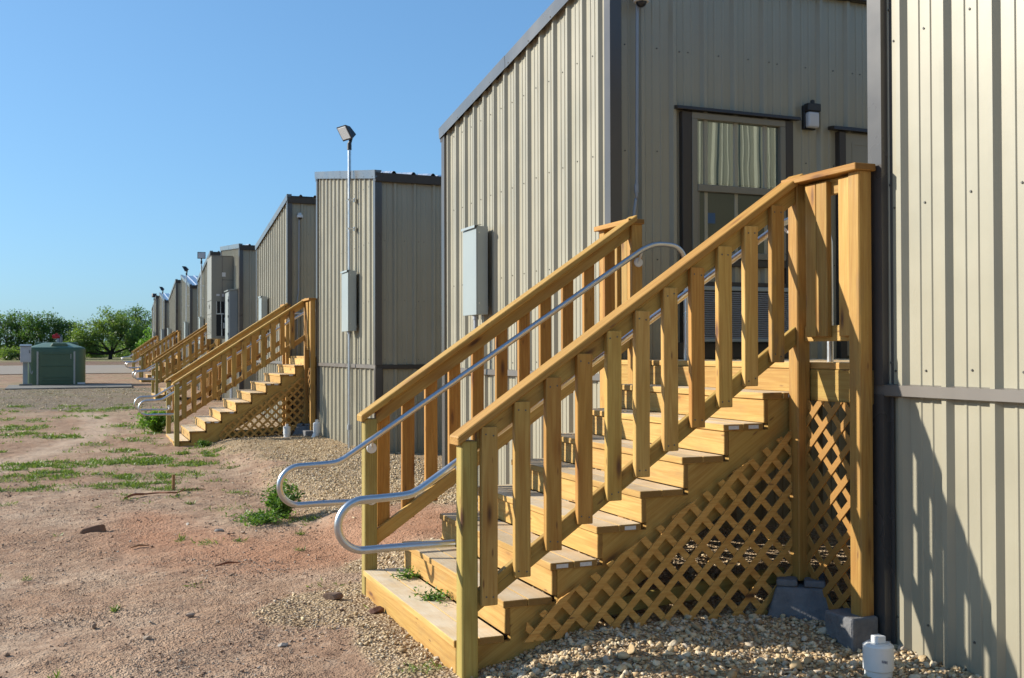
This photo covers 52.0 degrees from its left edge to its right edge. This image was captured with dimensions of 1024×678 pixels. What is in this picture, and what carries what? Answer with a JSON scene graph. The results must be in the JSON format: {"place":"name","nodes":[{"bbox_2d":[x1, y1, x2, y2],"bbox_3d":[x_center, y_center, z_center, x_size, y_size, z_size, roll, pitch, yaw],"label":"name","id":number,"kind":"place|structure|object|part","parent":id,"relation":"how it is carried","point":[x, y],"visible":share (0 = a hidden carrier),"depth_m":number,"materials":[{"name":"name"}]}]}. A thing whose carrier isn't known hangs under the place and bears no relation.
{"place":"outdoors","nodes":[
{"label":"outdoors","id":0,"kind":"place"},
{"bbox_2d":[52,333,61,342],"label":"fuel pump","id":1,"kind":"object","parent":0,"point":[58,337],"visible":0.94,"depth_m":44.39,"materials":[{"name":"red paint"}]},
{"bbox_2d":[0,365,134,373],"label":"road","id":2,"kind":"structure","parent":0,"point":[89,369],"depth_m":63.64,"materials":[{"name":"grey asphalt"}]},
{"bbox_2d":[0,0,553,350],"label":"sky","id":3,"kind":"structure","parent":0,"point":[139,138],"materials":[{"name":"blue"}]},
{"bbox_2d":[0,354,969,677],"bbox_3d":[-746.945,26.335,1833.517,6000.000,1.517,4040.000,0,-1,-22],"label":"ground","id":4,"kind":"structure","parent":0,"point":[32,560],"depth_m":8.13,"materials":[{"name":"brown soil"}]},
{"bbox_2d":[0,344,19,359],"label":"tree","id":5,"kind":"object","parent":4,"relation":"on","point":[7,353],"visible":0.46,"depth_m":91.30,"materials":[{"name":"green plant"}]},
{"bbox_2d":[0,308,45,358],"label":"tree","id":6,"kind":"object","parent":4,"relation":"on","point":[11,326],"visible":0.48,"depth_m":100.41,"materials":[{"name":"green plant"}]},
{"bbox_2d":[16,308,88,345],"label":"tree","id":7,"kind":"object","parent":4,"relation":"on","point":[59,327],"visible":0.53,"depth_m":99.64,"materials":[{"name":"green plant"}]},
{"bbox_2d":[5,383,131,389],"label":"concrete pad","id":8,"kind":"object","parent":4,"relation":"on","point":[86,386],"visible":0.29,"depth_m":41.28,"materials":[{"name":"grey concrete"}]},
{"bbox_2d":[19,344,32,385],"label":"control box","id":9,"kind":"object","parent":8,"relation":"on","point":[25,354],"visible":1,"depth_m":42.51,"materials":[{"name":"grey metal"}]},
{"bbox_2d":[28,342,85,384],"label":"fuel tank","id":10,"kind":"object","parent":8,"relation":"on","point":[56,363],"visible":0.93,"depth_m":43.46,"materials":[{"name":"green plastic"}]},
{"bbox_2d":[39,352,73,383],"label":"tank door","id":11,"kind":"structure","parent":10,"relation":"in","point":[54,367],"depth_m":43.40,"materials":[{"name":"green plastic"}]},
{"bbox_2d":[8,339,130,356],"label":"brush","id":12,"kind":"object","parent":4,"relation":"on","point":[126,353],"visible":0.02,"depth_m":120.23,"materials":[{"name":"green plant"}]},
{"bbox_2d":[72,333,104,357],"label":"tree","id":13,"kind":"object","parent":4,"relation":"on","point":[94,356],"visible":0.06,"depth_m":113.08,"materials":[{"name":"green plant"}]},
{"bbox_2d":[80,524,105,533],"bbox_3d":[-3.931,1.779,9.826,0.237,0.081,0.126,0,-1,-17],"label":"wood chunk","id":14,"kind":"object","parent":4,"relation":"on","point":[96,528],"visible":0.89,"depth_m":9.78,"materials":[{"name":"brown wood"}]},
{"bbox_2d":[62,306,151,358],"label":"tree","id":15,"kind":"object","parent":4,"relation":"on","point":[120,324],"visible":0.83,"depth_m":98.10,"materials":[{"name":"green plant"}]},
{"bbox_2d":[106,303,151,357],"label":"tree","id":16,"kind":"object","parent":4,"relation":"on","point":[138,313],"visible":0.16,"depth_m":112.96,"materials":[{"name":"green plant"}]},
{"bbox_2d":[130,544,148,547],"bbox_3d":[-3.196,1.772,8.994,0.162,0.027,0.023,0,-1,-40],"label":"twig","id":17,"kind":"object","parent":4,"relation":"on","point":[139,545],"visible":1,"depth_m":8.99,"materials":[{"name":"brown wood"}]},
{"bbox_2d":[121,336,158,370],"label":"staircase","id":18,"kind":"structure","parent":4,"relation":"on","point":[136,352],"depth_m":60.84,"materials":[{"name":"brown wood"}]},
{"bbox_2d":[134,324,151,349],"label":"tree","id":19,"kind":"object","parent":4,"relation":"on","point":[142,341],"visible":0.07,"depth_m":95.51,"materials":[{"name":"green plant"}]},
{"bbox_2d":[130,406,173,431],"bbox_3d":[-7.463,1.688,21.844,0.906,0.582,0.809,-1,-1,31],"label":"bush","id":20,"kind":"object","parent":4,"relation":"on","point":[155,423],"visible":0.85,"depth_m":21.80,"materials":[{"name":"green plant"}]},
{"bbox_2d":[125,330,180,381],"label":"staircase","id":21,"kind":"structure","parent":4,"relation":"on","point":[147,356],"depth_m":47.12,"materials":[{"name":"brown wood"}]},
{"bbox_2d":[123,488,184,498],"bbox_3d":[-4.112,1.806,12.275,0.284,0.052,0.898,-1,-1,34],"label":"root","id":22,"kind":"object","parent":4,"relation":"on","point":[133,494],"visible":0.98,"depth_m":12.23,"materials":[{"name":"orange plant"}]},
{"bbox_2d":[152,293,156,321],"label":"light pole","id":23,"kind":"object","parent":4,"relation":"on","point":[154,295],"visible":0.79,"depth_m":63.92,"materials":[{"name":"metal"}]},
{"bbox_2d":[151,295,158,353],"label":"metal building","id":24,"kind":"structure","parent":4,"relation":"on","point":[155,326],"depth_m":63.53,"materials":[{"name":"beige paint"}]},
{"bbox_2d":[160,287,163,328],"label":"light pole","id":25,"kind":"object","parent":4,"relation":"on","point":[162,289],"visible":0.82,"depth_m":56.85,"materials":[{"name":"metal"}]},
{"bbox_2d":[161,329,163,339],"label":"electrical box","id":26,"kind":"object","parent":25,"relation":"attached to","point":[162,333],"visible":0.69,"depth_m":56.68,"materials":[{"name":"grey metal"}]},
{"bbox_2d":[159,293,169,359],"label":"metal building","id":27,"kind":"structure","parent":4,"relation":"on","point":[165,311],"depth_m":57.64,"materials":[{"name":"beige paint"}]},
{"bbox_2d":[172,474,174,489],"bbox_3d":[-4.199,1.800,13.005,0.038,0.241,0.020,2,-1,-39],"label":"wooden stake","id":28,"kind":"object","parent":4,"relation":"on","point":[173,481],"visible":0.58,"depth_m":12.99,"materials":[{"name":"brown wood"}]},
{"bbox_2d":[168,279,180,376],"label":"metal building","id":29,"kind":"structure","parent":4,"relation":"on","point":[174,299],"depth_m":49.84,"materials":[{"name":"beige paint"}]},
{"bbox_2d":[167,328,170,345],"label":"electrical box","id":30,"kind":"object","parent":29,"relation":"attached to","point":[168,331],"visible":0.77,"depth_m":52.23,"materials":[{"name":"grey metal"}]},
{"bbox_2d":[132,323,219,400],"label":"staircase","id":31,"kind":"structure","parent":4,"relation":"on","point":[184,342],"depth_m":33.39,"materials":[{"name":"brown wood"}]},
{"bbox_2d":[182,266,188,365],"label":"light pole","id":32,"kind":"object","parent":4,"relation":"on","point":[185,268],"visible":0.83,"depth_m":43.52,"materials":[{"name":"metal"}]},
{"bbox_2d":[184,321,188,344],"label":"electrical box","id":33,"kind":"object","parent":32,"relation":"attached to","point":[186,328],"visible":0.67,"depth_m":43.36,"materials":[{"name":"grey metal"}]},
{"bbox_2d":[180,275,197,369],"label":"metal building","id":34,"kind":"structure","parent":4,"relation":"on","point":[192,300],"depth_m":43.93,"materials":[{"name":"beige paint"}]},
{"bbox_2d":[186,612,194,616],"bbox_3d":[-2.022,1.739,6.601,0.054,0.033,0.037,0,-1,4],"label":"rock","id":35,"kind":"object","parent":4,"relation":"on","point":[190,614],"visible":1,"depth_m":6.59,"materials":[{"name":"grey stone"}]},
{"bbox_2d":[197,252,205,356],"bbox_3d":[-11.254,-0.548,37.975,0.284,5.198,0.184,0,-1,-22],"label":"light pole","id":36,"kind":"object","parent":4,"relation":"on","point":[201,255],"visible":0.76,"depth_m":37.96,"materials":[{"name":"metal"}]},
{"bbox_2d":[198,317,203,343],"bbox_3d":[-11.259,-0.314,37.998,0.185,0.977,0.452,0,-1,-22],"label":"electrical box","id":37,"kind":"object","parent":36,"relation":"attached to","point":[201,321],"visible":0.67,"depth_m":37.81,"materials":[{"name":"grey metal"}]},
{"bbox_2d":[194,439,214,446],"bbox_3d":[-5.513,1.861,18.775,0.373,0.203,0.309,0,-1,-22],"label":"weed tuft","id":38,"kind":"object","parent":4,"relation":"on","point":[202,443],"visible":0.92,"depth_m":18.75,"materials":[{"name":"green plant"}]},
{"bbox_2d":[197,251,220,394],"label":"metal building","id":39,"kind":"structure","parent":4,"relation":"on","point":[204,291],"depth_m":38.21,"materials":[{"name":"beige paint"}]},
{"bbox_2d":[214,528,224,531],"bbox_3d":[-2.725,1.785,9.768,0.087,0.041,0.060,0,-1,-39],"label":"rock","id":40,"kind":"object","parent":4,"relation":"on","point":[219,530],"visible":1,"depth_m":9.75,"materials":[{"name":"white stone"}]},
{"bbox_2d":[0,386,446,677],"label":"grass","id":41,"kind":"structure","parent":4,"relation":"on","point":[155,460],"depth_m":15.66,"materials":[{"name":"green plant"}]},
{"bbox_2d":[134,298,316,446],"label":"staircase","id":42,"kind":"structure","parent":4,"relation":"on","point":[292,376],"depth_m":19.73,"materials":[{"name":"brown wood"}]},
{"bbox_2d":[215,561,239,565],"bbox_3d":[-2.254,1.772,8.298,0.221,0.027,0.023,1,-1,-42],"label":"twig","id":43,"kind":"object","parent":4,"relation":"on","point":[227,562],"visible":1,"depth_m":8.30,"materials":[{"name":"brown wood"}]},
{"bbox_2d":[224,288,237,397],"bbox_3d":[-8.021,0.282,29.908,0.280,3.417,0.910,0,-1,-22],"label":"electrical cabinet","id":44,"kind":"object","parent":4,"relation":"on","point":[231,313],"visible":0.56,"depth_m":29.55,"materials":[{"name":"metal"}]},
{"bbox_3d":[-8.120,-0.551,29.879,0.017,1.530,0.790,0,-1,-22],"label":"door","id":45,"kind":"part","parent":44,"relation":"part of","materials":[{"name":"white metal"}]},
{"bbox_2d":[220,243,255,400],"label":"metal building","id":46,"kind":"structure","parent":4,"relation":"on","point":[244,269],"depth_m":29.39,"materials":[{"name":"beige paint"}]},
{"bbox_2d":[207,255,232,338],"bbox_3d":[-8.596,-1.207,30.878,0.632,2.410,1.182,0,-1,-22],"label":"air conditioner","id":47,"kind":"object","parent":46,"relation":"attached to","point":[219,275],"visible":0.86,"depth_m":30.38,"materials":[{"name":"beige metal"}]},
{"bbox_2d":[225,505,295,525],"bbox_3d":[-2.447,1.745,10.234,0.692,0.175,0.684,0,-1,-22],"label":"trailing weed","id":48,"kind":"object","parent":4,"relation":"on","point":[260,517],"visible":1,"depth_m":10.26,"materials":[{"name":"green plant"}]},
{"bbox_2d":[260,478,305,517],"bbox_3d":[-2.332,1.627,10.622,0.447,0.441,0.503,0,-1,-22],"label":"weed plant","id":49,"kind":"object","parent":4,"relation":"on","point":[274,499],"visible":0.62,"depth_m":10.59,"materials":[{"name":"green plant"}]},
{"bbox_2d":[278,643,287,646],"bbox_3d":[-1.304,1.744,5.975,0.062,0.027,0.042,0,-1,-22],"label":"rock","id":50,"kind":"object","parent":4,"relation":"on","point":[282,644],"visible":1,"depth_m":5.97,"materials":[{"name":"white stone"}]},
{"bbox_2d":[255,194,315,424],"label":"metal building","id":51,"kind":"structure","parent":4,"relation":"on","point":[276,247],"depth_m":22.56,"materials":[{"name":"beige paint"}]},
{"bbox_2d":[258,296,267,335],"bbox_3d":[-5.894,-0.538,24.830,0.185,0.952,0.432,0,-1,-22],"label":"electrical box","id":52,"kind":"object","parent":51,"relation":"attached to","point":[262,306],"visible":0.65,"depth_m":24.64,"materials":[{"name":"grey metal"}]},
{"bbox_2d":[296,219,299,355],"bbox_3d":[-4.562,-1.147,22.376,0.072,3.010,0.043,0,-1,-22],"label":"conduit pipe","id":53,"kind":"object","parent":51,"relation":"attached to","point":[298,281],"visible":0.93,"depth_m":22.37,"materials":[{"name":"grey metal"}]},
{"bbox_2d":[297,213,302,219],"bbox_3d":[-4.527,-2.618,22.370,0.131,0.148,0.180,0,-1,-22],"label":"security camera","id":54,"kind":"object","parent":51,"relation":"attached to","point":[299,216],"visible":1,"depth_m":22.31,"materials":[{"name":"white plastic"}]},
{"bbox_2d":[283,424,290,437],"bbox_3d":[-4.120,1.692,19.194,0.132,0.271,0.132,0,-1,-22],"label":"pipe cleanout","id":55,"kind":"object","parent":4,"relation":"on","point":[286,430],"visible":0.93,"depth_m":19.14,"materials":[{"name":"white plastic"}]},
{"bbox_2d":[0,444,586,677],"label":"pebbles","id":56,"kind":"object","parent":4,"relation":"on","point":[94,625],"visible":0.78,"depth_m":7.05,"materials":[{"name":"brown gravel"}]},
{"bbox_2d":[293,423,309,434],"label":"concrete pier","id":57,"kind":"structure","parent":4,"relation":"on","point":[300,428],"depth_m":19.83,"materials":[{"name":"grey concrete"}]},
{"bbox_2d":[312,419,320,436],"bbox_3d":[-3.547,1.639,18.996,0.169,0.361,0.140,0,-1,-22],"label":"pipe cleanout","id":58,"kind":"object","parent":4,"relation":"on","point":[316,427],"visible":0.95,"depth_m":18.94,"materials":[{"name":"white plastic"}]},
{"bbox_2d":[323,592,342,599],"bbox_3d":[-1.205,1.737,7.064,0.125,0.063,0.082,0,-1,22],"label":"rock","id":59,"kind":"object","parent":4,"relation":"on","point":[334,595],"visible":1,"depth_m":7.03,"materials":[{"name":"brown stone"}]},
{"bbox_2d":[337,125,355,448],"bbox_3d":[-2.615,-0.769,16.699,0.254,5.225,0.283,0,-1,-40],"label":"light pole","id":60,"kind":"object","parent":4,"relation":"on","point":[346,132],"visible":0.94,"depth_m":16.69,"materials":[{"name":"metal"}]},
{"bbox_2d":[340,269,356,331],"bbox_3d":[-2.601,-0.608,16.745,0.185,0.977,0.452,0,-1,-22],"label":"electrical box","id":61,"kind":"object","parent":60,"relation":"attached to","point":[348,300],"visible":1,"depth_m":16.55,"materials":[{"name":"grey metal"}]},
{"bbox_2d":[369,606,383,613],"bbox_3d":[-0.871,1.738,6.700,0.076,0.056,0.087,-1,-1,37],"label":"rock","id":62,"kind":"object","parent":4,"relation":"on","point":[377,609],"visible":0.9,"depth_m":6.68,"materials":[{"name":"brown stone"}]},
{"bbox_2d":[315,170,441,452],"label":"metal building","id":63,"kind":"structure","parent":4,"relation":"on","point":[396,337],"depth_m":15.93,"materials":[{"name":"beige paint"}]},
{"bbox_2d":[276,162,875,677],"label":"staircase","id":64,"kind":"structure","parent":4,"relation":"on","point":[492,552],"depth_m":5.95,"materials":[{"name":"brown wood"}]},
{"bbox_2d":[391,565,419,579],"bbox_3d":[-0.663,1.548,6.942,0.270,0.081,0.184,0,-1,-22],"label":"sprig","id":65,"kind":"object","parent":64,"relation":"on","point":[408,575],"visible":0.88,"depth_m":6.92,"materials":[{"name":"green plant"}]},
{"bbox_2d":[409,582,450,604],"bbox_3d":[-0.444,1.527,6.321,0.337,0.111,0.226,-1,-1,43],"label":"sprig","id":66,"kind":"object","parent":64,"relation":"on","point":[434,596],"visible":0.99,"depth_m":6.33,"materials":[{"name":"green plant"}]},
{"bbox_2d":[439,0,867,529],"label":"metal building","id":67,"kind":"structure","parent":4,"relation":"on","point":[537,134],"depth_m":9.29,"materials":[{"name":"beige paint"}]},
{"bbox_2d":[461,224,488,315],"bbox_3d":[-0.394,-0.735,11.329,0.185,0.962,0.432,0,-1,-22],"label":"electrical box","id":68,"kind":"object","parent":67,"relation":"attached to","point":[475,269],"visible":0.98,"depth_m":11.15,"materials":[{"name":"grey metal"}]},
{"bbox_2d":[473,315,478,468],"bbox_3d":[-0.387,0.747,11.257,0.063,2.003,0.063,0,-1,-22],"label":"conduit pipe","id":69,"kind":"object","parent":68,"relation":"attached to","point":[475,318],"visible":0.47,"depth_m":11.25,"materials":[{"name":"grey metal"}]},
{"bbox_2d":[632,4,638,215],"bbox_3d":[1.021,-1.336,8.671,0.072,3.010,0.043,0,-1,-22],"label":"conduit pipe","id":70,"kind":"object","parent":67,"relation":"attached to","point":[636,189],"visible":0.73,"depth_m":8.67,"materials":[{"name":"grey metal"}]},
{"bbox_2d":[633,0,648,6],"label":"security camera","id":71,"kind":"object","parent":67,"relation":"attached to","point":[641,3],"visible":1,"depth_m":8.62,"materials":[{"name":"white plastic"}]},
{"bbox_2d":[691,112,785,260],"bbox_3d":[1.957,-1.305,9.085,0.958,1.235,0.084,0,-1,-22],"label":"window","id":72,"kind":"structure","parent":67,"relation":"in","point":[720,198],"depth_m":9.06,"materials":[{"name":"glass"}]},
{"bbox_2d":[801,100,820,130],"bbox_3d":[2.666,-1.999,9.348,0.140,0.255,0.111,0,-1,-22],"label":"wall lamp","id":73,"kind":"object","parent":67,"relation":"attached to","point":[810,114],"visible":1,"depth_m":9.31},
{"bbox_2d":[846,133,867,355],"bbox_3d":[3.451,-0.856,9.695,0.952,2.025,0.061,0,-1,-22],"label":"door","id":74,"kind":"structure","parent":67,"relation":"in","point":[856,144],"depth_m":9.55,"materials":[{"name":"beige paint"}]},
{"bbox_2d":[867,0,1023,677],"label":"metal building","id":75,"kind":"structure","parent":4,"relation":"on","point":[945,93],"depth_m":5.26,"materials":[{"name":"beige paint"}]},
{"bbox_2d":[0,387,982,677],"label":"gravel","id":76,"kind":"structure","parent":0,"point":[810,657],"depth_m":5.59,"materials":[{"name":"beige gravel"}]},
{"bbox_2d":[302,430,312,435],"bbox_3d":[-3.720,1.776,19.366,0.250,0.173,0.280,0,-1,-22],"label":"concrete block","id":77,"kind":"object","parent":76,"relation":"on","point":[307,432],"depth_m":19.23,"materials":[{"name":"grey concrete"}]},
{"bbox_2d":[767,570,831,620],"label":"concrete pier","id":78,"kind":"structure","parent":76,"relation":"on","point":[796,598],"depth_m":6.04,"materials":[{"name":"grey concrete"}]},
{"bbox_2d":[825,608,877,651],"bbox_3d":[1.851,1.605,5.721,0.183,0.221,0.230,0,-1,-22],"label":"concrete block","id":79,"kind":"object","parent":76,"relation":"on","point":[845,627],"depth_m":5.63,"materials":[{"name":"grey concrete"}]},
{"bbox_2d":[862,634,893,677],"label":"pipe cleanout","id":80,"kind":"object","parent":76,"relation":"on","point":[878,655],"visible":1,"depth_m":5.12,"materials":[{"name":"white plastic"}]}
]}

